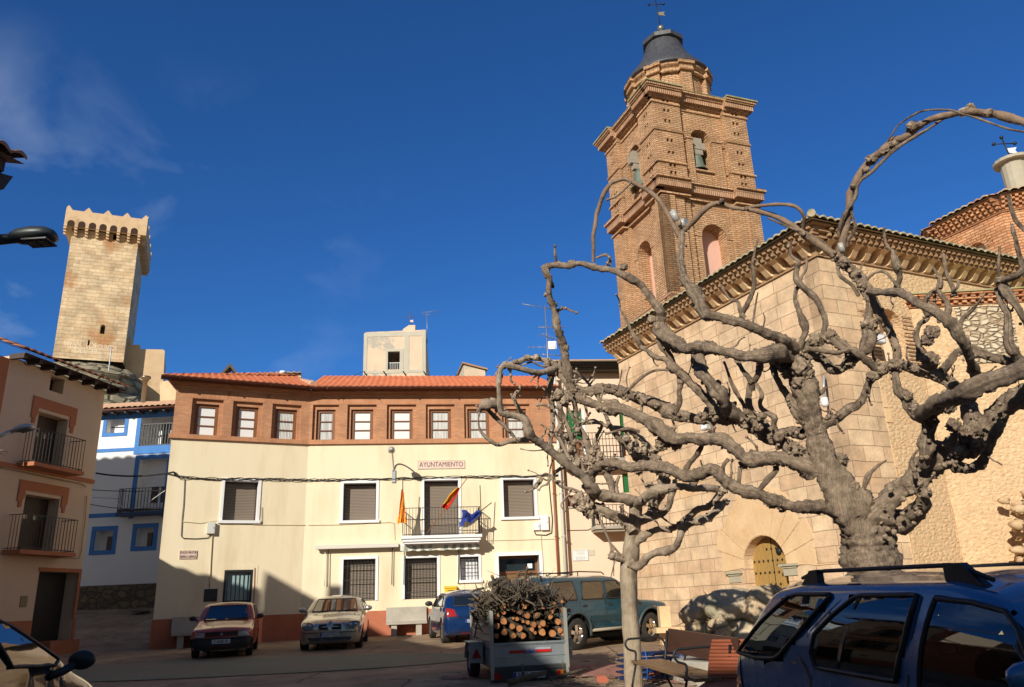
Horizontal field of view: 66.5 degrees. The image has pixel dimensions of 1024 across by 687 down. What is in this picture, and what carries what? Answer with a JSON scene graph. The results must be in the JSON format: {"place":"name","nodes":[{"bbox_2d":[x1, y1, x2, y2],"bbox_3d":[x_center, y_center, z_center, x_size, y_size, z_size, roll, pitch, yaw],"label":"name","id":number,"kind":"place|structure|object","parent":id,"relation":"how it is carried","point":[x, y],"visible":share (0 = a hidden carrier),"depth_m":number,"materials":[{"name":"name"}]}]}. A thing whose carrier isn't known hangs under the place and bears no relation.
{"place":"outdoors","nodes":[
{"label":"outdoors","id":0,"kind":"place"},
{"bbox_2d":[58,608,698,686],"bbox_3d":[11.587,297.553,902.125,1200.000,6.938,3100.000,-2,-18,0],"label":"ground","id":1,"kind":"structure","parent":0,"point":[113,636],"depth_m":20.38,"materials":[{"name":"asphalt"}]},
{"bbox_2d":[0,356,9,454],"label":"terracotta house","id":2,"kind":"structure","parent":1,"relation":"on","point":[4,363],"depth_m":23.45,"materials":[{"name":"paint"}]},
{"bbox_2d":[0,424,33,437],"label":"street lamp","id":3,"kind":"object","parent":2,"relation":"attached to","point":[22,428],"visible":1,"depth_m":19.90,"materials":[{"name":"grey"}]},
{"bbox_2d":[0,140,26,189],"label":"corner house","id":4,"kind":"structure","parent":1,"relation":"on","point":[8,154],"depth_m":8.98,"materials":[{"name":"paint"}]},
{"bbox_2d":[0,226,58,247],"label":"street lamp","id":5,"kind":"object","parent":4,"relation":"attached to","point":[38,236],"visible":1,"depth_m":8.32,"materials":[{"name":"grey"}]},
{"bbox_2d":[0,619,95,686],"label":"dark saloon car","id":6,"kind":"object","parent":1,"relation":"on","point":[26,660],"visible":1,"depth_m":5.54,"materials":[{"name":"grey paint"}]},
{"bbox_2d":[0,337,130,654],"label":"plaster house","id":7,"kind":"structure","parent":1,"relation":"on","point":[43,518],"depth_m":24.81,"materials":[{"name":"paint"}]},
{"bbox_2d":[18,497,48,549],"bbox_3d":[-15.127,5.654,24.378,0.075,1.677,1.412,-6,-19,10],"label":"balcony door","id":8,"kind":"structure","parent":7,"relation":"in","point":[37,506],"depth_m":24.59,"materials":[{"name":"brown wood"}]},
{"bbox_2d":[0,467,85,486],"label":"cable","id":9,"kind":"object","parent":7,"relation":"attached to","point":[42,475],"visible":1,"depth_m":24.51,"materials":[{"name":"black plastic"}]},
{"bbox_2d":[32,415,57,464],"bbox_3d":[-15.235,3.185,25.133,0.075,1.703,1.271,-6,-19,10],"label":"balcony door","id":10,"kind":"structure","parent":7,"relation":"in","point":[45,423],"depth_m":25.37,"materials":[{"name":"brown wood"}]},
{"bbox_2d":[30,572,66,640],"bbox_3d":[-14.849,8.599,24.581,0.060,2.654,1.679,-6,-19,10],"label":"front door","id":11,"kind":"structure","parent":7,"relation":"in","point":[51,586],"depth_m":24.89,"materials":[{"name":"black"}]},
{"bbox_2d":[77,400,174,609],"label":"blue trimmed house","id":12,"kind":"structure","parent":1,"relation":"on","point":[120,563],"depth_m":34.62,"materials":[{"name":"paint"}]},
{"bbox_2d":[89,526,117,554],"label":"window","id":13,"kind":"structure","parent":12,"relation":"in","point":[108,540],"depth_m":34.36,"materials":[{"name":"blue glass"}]},
{"bbox_2d":[101,407,128,436],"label":"window","id":14,"kind":"structure","parent":12,"relation":"in","point":[119,427],"depth_m":35.94,"materials":[{"name":"blue metal"}]},
{"bbox_2d":[130,523,158,550],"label":"window","id":15,"kind":"structure","parent":12,"relation":"in","point":[148,542],"depth_m":34.27,"materials":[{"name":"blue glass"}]},
{"bbox_2d":[140,375,150,402],"bbox_3d":[-18.099,2.426,38.402,0.480,1.716,0.468,-3,-18,3],"label":"flue pipe","id":16,"kind":"object","parent":12,"relation":"on","point":[145,379],"visible":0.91,"depth_m":38.42,"materials":[{"name":"concrete"}]},
{"bbox_2d":[128,454,169,518],"bbox_3d":[-16.110,6.420,35.060,1.693,2.809,0.470,-3,-18,3],"label":"balcony door","id":17,"kind":"structure","parent":12,"relation":"in","point":[161,466],"depth_m":35.23,"materials":[{"name":"white paint"}]},
{"bbox_2d":[171,617,198,648],"bbox_3d":[-10.614,9.493,25.520,0.971,1.050,0.560,6,-20,-25],"label":"stone bench","id":18,"kind":"object","parent":1,"relation":"on","point":[181,627],"visible":0.53,"depth_m":25.63,"materials":[{"name":"stone"}]},
{"bbox_2d":[189,599,263,657],"bbox_3d":[-8.168,8.156,22.447,2.003,1.524,3.700,2,-18,-14],"label":"red hatchback","id":19,"kind":"object","parent":1,"relation":"on","point":[227,626],"visible":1,"depth_m":21.16,"materials":[{"name":"paint"}]},
{"bbox_2d":[72,653,466,681],"bbox_3d":[-7.214,7.491,18.050,13.200,0.105,4.600,-2,-18,0],"label":"paving oval","id":20,"kind":"object","parent":1,"relation":"on","point":[192,668],"visible":0.82,"depth_m":17.87,"materials":[{"name":"asphalt"}]},
{"bbox_2d":[299,595,371,650],"bbox_3d":[-5.370,8.513,23.941,2.184,1.522,4.240,0,-17,-7],"label":"silver compact car","id":21,"kind":"object","parent":1,"relation":"on","point":[336,619],"visible":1,"depth_m":22.39,"materials":[{"name":"grey paint"}]},
{"bbox_2d":[149,372,563,649],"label":"town hall","id":22,"kind":"structure","parent":1,"relation":"on","point":[261,425],"depth_m":28.82,"materials":[{"name":"beige paint"}]},
{"bbox_2d":[96,471,172,476],"bbox_3d":[-13.207,4.536,27.266,3.073,0.287,0.056,-6,-19,11],"label":"cable","id":23,"kind":"object","parent":22,"relation":"attached to","point":[134,475],"visible":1,"depth_m":27.21,"materials":[{"name":"black plastic"}]},
{"bbox_2d":[179,550,196,558],"bbox_3d":[-11.000,7.173,26.522,0.550,0.276,0.032,6,-20,-25],"label":"street sign","id":24,"kind":"object","parent":22,"relation":"attached to","point":[187,554],"visible":1,"depth_m":26.51,"materials":[{"name":"pink ceramic"}]},
{"bbox_2d":[186,388,231,435],"bbox_3d":[-11.047,2.528,28.274,1.582,1.676,0.286,6,-20,-25],"label":"window","id":25,"kind":"structure","parent":22,"relation":"in","point":[206,415],"depth_m":28.32,"materials":[{"name":"wood"}]},
{"bbox_2d":[203,589,217,601],"bbox_3d":[-10.210,8.529,26.448,0.424,0.413,0.020,7,-20,-25],"label":"notice board","id":26,"kind":"object","parent":22,"relation":"attached to","point":[210,595],"visible":1,"depth_m":26.44,"materials":[{"name":"black"}]},
{"bbox_2d":[217,565,257,604],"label":"window","id":27,"kind":"structure","parent":22,"relation":"in","point":[236,582],"depth_m":26.99,"materials":[{"name":"black"}]},
{"bbox_2d":[218,478,261,523],"bbox_3d":[-9.704,5.628,27.881,1.425,1.583,0.425,6,-20,-25],"label":"window","id":28,"kind":"structure","parent":22,"relation":"in","point":[238,499],"depth_m":28.01,"materials":[{"name":"white paint"}]},
{"bbox_2d":[227,392,269,437],"bbox_3d":[-9.792,2.671,28.851,1.571,1.676,0.286,6,-20,-25],"label":"window","id":29,"kind":"structure","parent":22,"relation":"in","point":[246,417],"depth_m":28.90,"materials":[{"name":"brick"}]},
{"bbox_2d":[267,394,308,439],"bbox_3d":[-8.523,2.818,29.443,1.587,1.676,0.298,6,-20,-25],"label":"window","id":30,"kind":"structure","parent":22,"relation":"in","point":[285,418],"depth_m":29.49,"materials":[{"name":"wood"}]},
{"bbox_2d":[310,397,344,439],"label":"window","id":31,"kind":"structure","parent":22,"relation":"in","point":[325,418],"depth_m":29.94,"materials":[{"name":"wood"}]},
{"bbox_2d":[315,543,397,586],"bbox_3d":[-5.589,7.978,28.115,2.955,1.436,0.298,0,-19,-8],"label":"awning","id":32,"kind":"object","parent":22,"relation":"attached to","point":[392,545],"visible":1,"depth_m":28.19,"materials":[{"name":"beige"}]},
{"bbox_2d":[338,480,379,523],"bbox_3d":[-5.672,5.907,29.098,1.477,1.565,0.425,0,-19,-8],"label":"window","id":33,"kind":"structure","parent":22,"relation":"in","point":[361,501],"depth_m":29.22,"materials":[{"name":"white paint"}]},
{"bbox_2d":[340,556,377,600],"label":"window","id":34,"kind":"structure","parent":22,"relation":"in","point":[360,578],"depth_m":28.33,"materials":[{"name":"white paint"}]},
{"bbox_2d":[342,397,381,438],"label":"window","id":35,"kind":"structure","parent":22,"relation":"in","point":[361,420],"depth_m":30.14,"materials":[{"name":"wood"}]},
{"bbox_2d":[173,471,557,480],"bbox_3d":[-5.018,4.974,29.071,14.089,0.288,1.002,2,-19,-13],"label":"cable bundle","id":36,"kind":"object","parent":22,"relation":"attached to","point":[351,479],"visible":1,"depth_m":29.17,"materials":[{"name":"black"}]},
{"bbox_2d":[388,447,395,482],"bbox_3d":[-4.422,4.444,28.708,0.264,1.076,1.735,0,-19,-8],"label":"wall lamp","id":37,"kind":"object","parent":22,"relation":"attached to","point":[391,450],"visible":1,"depth_m":29.33,"materials":[{"name":"grey"}]},
{"bbox_2d":[381,397,421,438],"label":"window","id":38,"kind":"structure","parent":22,"relation":"in","point":[401,419],"depth_m":30.34,"materials":[{"name":"wood"}]},
{"bbox_2d":[402,554,439,599],"bbox_3d":[-3.332,8.541,28.566,1.371,1.530,0.375,0,-19,-8],"label":"window","id":39,"kind":"structure","parent":22,"relation":"in","point":[421,574],"depth_m":28.61,"materials":[{"name":"white paint"}]},
{"bbox_2d":[400,542,479,584],"bbox_3d":[-2.623,7.997,28.484,2.878,1.464,0.378,0,-19,-8],"label":"awning","id":40,"kind":"object","parent":22,"relation":"attached to","point":[432,547],"visible":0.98,"depth_m":28.50,"materials":[{"name":"grey"}]},
{"bbox_2d":[420,397,459,438],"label":"window","id":41,"kind":"structure","parent":22,"relation":"in","point":[439,418],"depth_m":30.54,"materials":[{"name":"wood"}]},
{"bbox_2d":[418,460,464,468],"bbox_3d":[-2.698,4.622,29.797,1.797,0.322,0.032,0,-19,-8],"label":"wall sign","id":42,"kind":"object","parent":22,"relation":"attached to","point":[445,464],"visible":1,"depth_m":29.79,"materials":[{"name":"pink ceramic"}]},
{"bbox_2d":[421,477,461,534],"bbox_3d":[-2.670,6.159,29.462,1.487,2.141,0.375,0,-19,-8],"label":"balcony door","id":43,"kind":"structure","parent":22,"relation":"in","point":[434,493],"depth_m":29.58,"materials":[{"name":"white paint"}]},
{"bbox_2d":[427,476,468,532],"bbox_3d":[-2.333,5.844,28.293,1.716,1.927,0.031,-9,-20,20],"label":"flagpole","id":44,"kind":"object","parent":22,"relation":"attached to","point":[444,508],"visible":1,"depth_m":28.28,"materials":[{"name":"brown"}]},
{"bbox_2d":[442,487,459,509],"bbox_3d":[-2.200,5.607,28.256,0.759,0.766,0.305,-12,-21,26],"label":"flag","id":45,"kind":"object","parent":44,"relation":"attached to","point":[448,502],"visible":1,"depth_m":28.26,"materials":[{"name":"red fabric"}]},
{"bbox_2d":[457,554,482,582],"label":"window","id":46,"kind":"structure","parent":22,"relation":"in","point":[468,564],"depth_m":28.90,"materials":[{"name":"white paint"}]},
{"bbox_2d":[460,510,480,526],"bbox_3d":[-1.508,6.351,28.417,0.756,0.602,0.295,0,-19,-8],"label":"flag","id":47,"kind":"object","parent":22,"relation":"attached to","point":[467,516],"visible":1,"depth_m":28.40,"materials":[{"name":"blue fabric"}]},
{"bbox_2d":[458,397,496,437],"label":"window","id":48,"kind":"structure","parent":22,"relation":"in","point":[471,430],"depth_m":30.72,"materials":[{"name":"wood"}]},
{"bbox_2d":[496,397,534,437],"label":"window","id":49,"kind":"structure","parent":22,"relation":"in","point":[514,425],"depth_m":30.96,"materials":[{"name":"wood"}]},
{"bbox_2d":[495,551,542,580],"bbox_3d":[0.273,9.470,28.869,1.786,3.383,0.610,0,-19,-8],"label":"main door","id":50,"kind":"structure","parent":22,"relation":"in","point":[512,564],"depth_m":29.41,"materials":[{"name":"white paint"}]},
{"bbox_2d":[500,477,539,519],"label":"window","id":51,"kind":"structure","parent":22,"relation":"in","point":[516,504],"depth_m":30.04,"materials":[{"name":"white paint"}]},
{"bbox_2d":[540,515,548,529],"bbox_3d":[1.228,6.789,29.564,0.299,0.542,0.130,0,-19,-8],"label":"meter box","id":52,"kind":"object","parent":22,"relation":"attached to","point":[544,523],"visible":1,"depth_m":29.52,"materials":[{"name":"white paint"}]},
{"bbox_2d":[551,444,559,575],"bbox_3d":[1.673,7.273,29.463,0.110,7.037,0.135,0,-19,-8],"label":"downpipe","id":53,"kind":"object","parent":22,"relation":"attached to","point":[555,522],"visible":0.41,"depth_m":29.61,"materials":[{"name":"brown"}]},
{"bbox_2d":[553,374,566,575],"bbox_3d":[1.881,5.880,29.933,0.140,9.970,0.190,0,-19,-8],"label":"downpipe","id":54,"kind":"object","parent":22,"relation":"attached to","point":[562,521],"visible":0.38,"depth_m":29.64,"materials":[{"name":"brown"}]},
{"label":"flagpole","id":55,"kind":"object","parent":22,"relation":"attached to","visible":0},
{"bbox_2d":[397,489,406,523],"bbox_3d":[-4.002,5.912,28.295,0.309,1.228,0.232,-15,-22,34],"label":"flag","id":56,"kind":"object","parent":55,"relation":"hanging from","point":[401,518],"visible":1,"depth_m":28.22,"materials":[{"name":"orange fabric"}]},
{"bbox_2d":[363,330,429,375],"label":"block tower house","id":57,"kind":"structure","parent":1,"relation":"on","point":[394,353],"depth_m":45.16,"materials":[{"name":"paint"}]},
{"bbox_2d":[386,606,426,635],"bbox_3d":[-3.724,9.848,27.546,1.422,1.050,0.560,0,-19,-8],"label":"stone bench","id":58,"kind":"object","parent":1,"relation":"on","point":[417,616],"visible":0.83,"depth_m":27.76,"materials":[{"name":"stone"}]},
{"bbox_2d":[425,578,483,642],"bbox_3d":[-1.584,8.371,24.711,2.195,1.932,4.200,2,-18,-13],"label":"blue hatchback","id":59,"kind":"object","parent":1,"relation":"on","point":[449,615],"visible":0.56,"depth_m":22.95,"materials":[{"name":"blue paint"}]},
{"bbox_2d":[456,362,487,375],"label":"gable house","id":60,"kind":"structure","parent":1,"relation":"on","point":[466,369],"depth_m":45.98,"materials":[{"name":"paint"}]},
{"bbox_2d":[507,664,546,686],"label":"fallen branch","id":61,"kind":"object","parent":1,"relation":"on","point":[523,677],"visible":1,"depth_m":12.88,"materials":[{"name":"brown plant"}]},
{"bbox_2d":[549,661,585,681],"bbox_3d":[0.939,5.522,13.200,0.721,0.306,0.077,8,-21,-29],"label":"fallen branch","id":62,"kind":"object","parent":1,"relation":"on","point":[563,674],"visible":1,"depth_m":13.16,"materials":[{"name":"wood"}]},
{"bbox_2d":[537,359,628,581],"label":"building","id":63,"kind":"structure","parent":1,"relation":"on","point":[580,536],"depth_m":30.47,"materials":[{"name":"paint"}]},
{"bbox_2d":[520,303,564,357],"bbox_3d":[1.474,0.745,34.043,2.124,5.102,1.030,9,-22,-31],"label":"television aerial","id":64,"kind":"object","parent":63,"relation":"attached to","point":[551,344],"visible":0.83,"depth_m":34.30,"materials":[{"name":"grey"}]},
{"bbox_2d":[572,550,588,560],"bbox_3d":[2.603,8.066,29.726,0.609,0.390,0.032,0,-18,-6],"label":"street sign","id":65,"kind":"object","parent":63,"relation":"attached to","point":[579,555],"visible":1,"depth_m":29.71,"materials":[{"name":"ceramic"}]},
{"bbox_2d":[506,571,665,649],"bbox_3d":[2.018,7.014,20.588,4.697,1.945,2.274,12,-22,-38],"label":"teal off roader","id":66,"kind":"object","parent":1,"relation":"on","point":[594,602],"visible":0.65,"depth_m":19.70,"materials":[{"name":"blue paint"}]},
{"bbox_2d":[551,581,577,600],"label":"side window","id":67,"kind":"structure","parent":66,"relation":"in","point":[564,585],"depth_m":19.17,"materials":[{"name":"grey glass"}]},
{"bbox_2d":[581,580,604,599],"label":"side window","id":68,"kind":"structure","parent":66,"relation":"in","point":[590,589],"depth_m":19.72,"materials":[{"name":"grey glass"}]},
{"bbox_2d":[603,580,620,597],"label":"side window","id":69,"kind":"structure","parent":66,"relation":"in","point":[612,587],"depth_m":20.17,"materials":[{"name":"grey glass"}]},
{"bbox_2d":[475,354,729,686],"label":"plane tree","id":70,"kind":"object","parent":1,"relation":"on","point":[635,537],"visible":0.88,"depth_m":11.46,"materials":[{"name":"brown plant"}]},
{"bbox_2d":[654,606,682,644],"bbox_3d":[3.862,7.036,19.483,0.650,0.915,0.710,-2,-18,0],"label":"stone bench","id":71,"kind":"object","parent":1,"relation":"on","point":[664,619],"visible":0.71,"depth_m":19.52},
{"bbox_2d":[624,628,738,686],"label":"park bench","id":72,"kind":"object","parent":1,"relation":"on","point":[692,643],"visible":0.9,"depth_m":9.32,"materials":[{"name":"brown wood"}]},
{"bbox_2d":[669,654,708,685],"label":"round plinth","id":73,"kind":"structure","parent":1,"relation":"on","point":[696,662],"depth_m":12.13,"materials":[{"name":"stone"}]},
{"bbox_2d":[699,639,743,686],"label":"slatted bench","id":74,"kind":"object","parent":1,"relation":"on","point":[723,660],"visible":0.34,"depth_m":8.24,"materials":[{"name":"brown wood"}]},
{"bbox_2d":[541,103,1023,575],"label":"plane tree","id":75,"kind":"object","parent":1,"relation":"on","point":[868,524],"visible":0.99,"depth_m":8.81,"materials":[{"name":"brown plant"}]},
{"bbox_2d":[600,209,1023,629],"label":"church","id":76,"kind":"structure","parent":1,"relation":"on","point":[738,541],"depth_m":20.84,"materials":[{"name":"beige stone"}]},
{"bbox_2d":[753,536,789,587],"bbox_3d":[6.914,6.417,20.368,0.130,2.734,1.599,6,-20,-23],"label":"door","id":77,"kind":"structure","parent":76,"relation":"in","point":[767,556],"depth_m":20.73,"materials":[{"name":"yellow wood"}]},
{"bbox_2d":[821,375,828,406],"bbox_3d":[7.504,1.159,18.769,0.178,0.853,0.696,-12,-21,27],"label":"bracket lamp","id":78,"kind":"object","parent":76,"relation":"attached to","point":[824,401],"visible":0.97,"depth_m":18.42,"materials":[{"name":"grey"}]},
{"bbox_2d":[920,185,1023,256],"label":"brick drum","id":79,"kind":"object","parent":76,"relation":"on","point":[984,222],"visible":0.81,"depth_m":26.29,"materials":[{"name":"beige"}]},
{"bbox_2d":[992,152,1023,188],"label":"round lantern","id":80,"kind":"object","parent":79,"relation":"on","point":[1010,168],"visible":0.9,"depth_m":27.68,"materials":[{"name":"paint"}]},
{"bbox_2d":[992,136,1016,154],"bbox_3d":[17.875,-7.086,28.287,0.902,1.030,0.130,-2,-18,0],"label":"weather vane","id":81,"kind":"object","parent":80,"relation":"attached to","point":[1010,150],"visible":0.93,"depth_m":28.29,"materials":[{"name":"black metal"}]},
{"bbox_2d":[736,562,1023,686],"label":"blue off roader","id":82,"kind":"object","parent":1,"relation":"on","point":[955,625],"visible":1,"depth_m":4.78,"materials":[{"name":"blue paint"}]},
{"bbox_2d":[736,592,831,660],"bbox_3d":[2.079,2.205,6.066,0.150,0.507,1.432,1,-19,-9],"label":"rear quarter window","id":83,"kind":"structure","parent":82,"relation":"in","point":[772,635],"depth_m":5.99,"materials":[{"name":"black glass"}]},
{"bbox_2d":[808,592,919,683],"bbox_3d":[2.254,1.888,5.056,0.142,0.515,1.175,1,-19,-9],"label":"rear door window","id":84,"kind":"structure","parent":82,"relation":"in","point":[875,641],"depth_m":4.94,"materials":[{"name":"black glass"}]},
{"bbox_2d":[916,596,1023,686],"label":"front door window","id":85,"kind":"structure","parent":82,"relation":"in","point":[964,642],"depth_m":4.11,"materials":[{"name":"black glass"}]},
{"bbox_2d":[905,286,1023,564],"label":"side chapel","id":86,"kind":"structure","parent":1,"relation":"on","point":[982,516],"depth_m":19.33,"materials":[{"name":"beige stone"}]},
{"bbox_2d":[997,490,1023,561],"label":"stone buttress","id":87,"kind":"structure","parent":86,"relation":"attached to","point":[1017,509],"depth_m":18.02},
{"bbox_3d":[4.930,5.571,14.713,0.895,0.693,0.737,-2,-18,0],"label":"boulder","id":88,"kind":"object","parent":1,"relation":"on","visible":0},
{"bbox_2d":[741,584,782,624],"bbox_3d":[4.945,5.097,15.048,1.210,0.874,0.858,2,-19,-12],"label":"boulder","id":89,"kind":"object","parent":88,"relation":"on","point":[757,599],"visible":0.38,"depth_m":14.85,"materials":[{"name":"stone"}]},
{"bbox_3d":[3.713,5.848,15.474,0.827,0.473,0.384,-2,-18,0],"label":"boulder","id":90,"kind":"object","parent":1,"relation":"on","visible":0},
{"bbox_2d":[676,619,709,633],"bbox_3d":[3.606,5.670,15.408,0.940,0.527,0.519,-8,-19,16],"label":"boulder","id":91,"kind":"object","parent":90,"relation":"on","point":[695,625],"visible":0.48,"depth_m":15.26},
{"bbox_2d":[678,592,711,623],"bbox_3d":[3.744,5.340,15.654,0.847,0.720,0.708,-18,-24,39],"label":"boulder","id":92,"kind":"object","parent":91,"relation":"on","point":[690,610],"visible":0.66,"depth_m":15.44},
{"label":"boulder","id":93,"kind":"object","parent":1,"relation":"on","visible":0},
{"bbox_2d":[706,583,737,636],"bbox_3d":[4.099,5.226,15.195,0.687,1.253,1.214,-2,-18,0],"label":"boulder","id":94,"kind":"object","parent":93,"relation":"on","point":[717,625],"visible":0.38,"depth_m":14.91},
{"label":"boulder","id":95,"kind":"object","parent":1,"relation":"on","visible":0},
{"bbox_2d":[733,620,753,638],"bbox_3d":[4.510,5.601,14.887,0.636,0.634,0.637,-2,-18,0],"label":"boulder","id":96,"kind":"object","parent":95,"relation":"on","point":[745,628],"visible":0.21,"depth_m":14.76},
{"bbox_2d":[702,587,748,620],"bbox_3d":[4.348,5.163,15.450,1.000,0.652,1.161,-18,-24,40],"label":"boulder","id":97,"kind":"object","parent":96,"relation":"on","point":[726,604],"visible":0.86,"depth_m":15.12,"materials":[{"name":"stone"}]},
{"bbox_2d":[0,0,1023,380],"label":"sky","id":98,"kind":"structure","parent":0,"point":[309,177],"materials":[{"name":"blue"}]},
{"bbox_2d":[447,664,684,683],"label":"red paving","id":99,"kind":"structure","parent":0,"point":[596,670],"depth_m":14.27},
{"bbox_2d":[464,607,572,682],"bbox_3d":[-0.046,5.806,15.285,1.892,1.156,3.951,1,-19,-10],"label":"trailer","id":100,"kind":"object","parent":99,"relation":"on","point":[505,661],"visible":0.73,"depth_m":13.46,"materials":[{"name":"grey"}]},
{"bbox_2d":[483,598,546,642],"bbox_3d":[0.041,5.295,14.778,1.227,1.298,2.143,-2,-18,0],"label":"packed brush","id":101,"kind":"object","parent":100,"relation":"in","point":[529,637],"visible":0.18,"depth_m":13.96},
{"bbox_2d":[468,568,573,637],"bbox_3d":[0.179,4.806,14.604,2.059,1.246,2.206,-2,-18,0],"label":"brushwood","id":102,"kind":"object","parent":100,"relation":"in","point":[534,597],"visible":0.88,"depth_m":14.00,"materials":[{"name":"brown plant"}]},
{"bbox_2d":[440,660,695,686],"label":"twig litter","id":103,"kind":"object","parent":99,"relation":"on","point":[582,679],"visible":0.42,"depth_m":12.44,"materials":[{"name":"brown plant"}]},
{"bbox_2d":[615,649,681,679],"bbox_3d":[2.274,5.286,12.910,1.081,0.443,0.643,2,-19,-11],"label":"barrier stack","id":104,"kind":"object","parent":99,"relation":"on","point":[646,654],"visible":0.44,"depth_m":12.81,"materials":[{"name":"blue paint"}]},
{"bbox_2d":[593,25,766,329],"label":"bell tower","id":105,"kind":"structure","parent":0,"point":[674,108],"depth_m":35.36,"materials":[{"name":"brick"}]},
{"bbox_2d":[627,150,642,193],"bbox_3d":[5.905,-8.016,36.213,0.988,1.900,0.988,4,-19,-19],"label":"bell","id":106,"kind":"object","parent":105,"relation":"attached to","point":[633,160],"visible":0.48,"depth_m":36.11,"materials":[{"name":"green metal"}]},
{"bbox_2d":[692,137,707,169],"bbox_3d":[8.398,-8.582,35.596,0.884,1.700,0.884,4,-19,-19],"label":"bell","id":107,"kind":"object","parent":105,"relation":"attached to","point":[698,147],"visible":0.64,"depth_m":35.53,"materials":[{"name":"green metal"}]},
{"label":"hill","id":108,"kind":"structure","parent":0,"visible":0},
{"bbox_2d":[36,361,142,403],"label":"rock outcrop","id":109,"kind":"object","parent":108,"relation":"on","point":[133,392],"visible":0.1,"depth_m":91.27,"materials":[{"name":"stone"}]},
{"bbox_2d":[53,205,151,368],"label":"castle tower","id":110,"kind":"structure","parent":109,"relation":"on","point":[109,261],"depth_m":96.71,"materials":[{"name":"beige"}]},
{"bbox_2d":[125,345,165,401],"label":"castle wall","id":111,"kind":"structure","parent":109,"relation":"on","point":[139,362],"depth_m":97.46,"materials":[{"name":"stone"}]},
{"bbox_2d":[160,381,175,400],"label":"ruined wall","id":112,"kind":"structure","parent":108,"relation":"on","point":[167,391],"depth_m":59.79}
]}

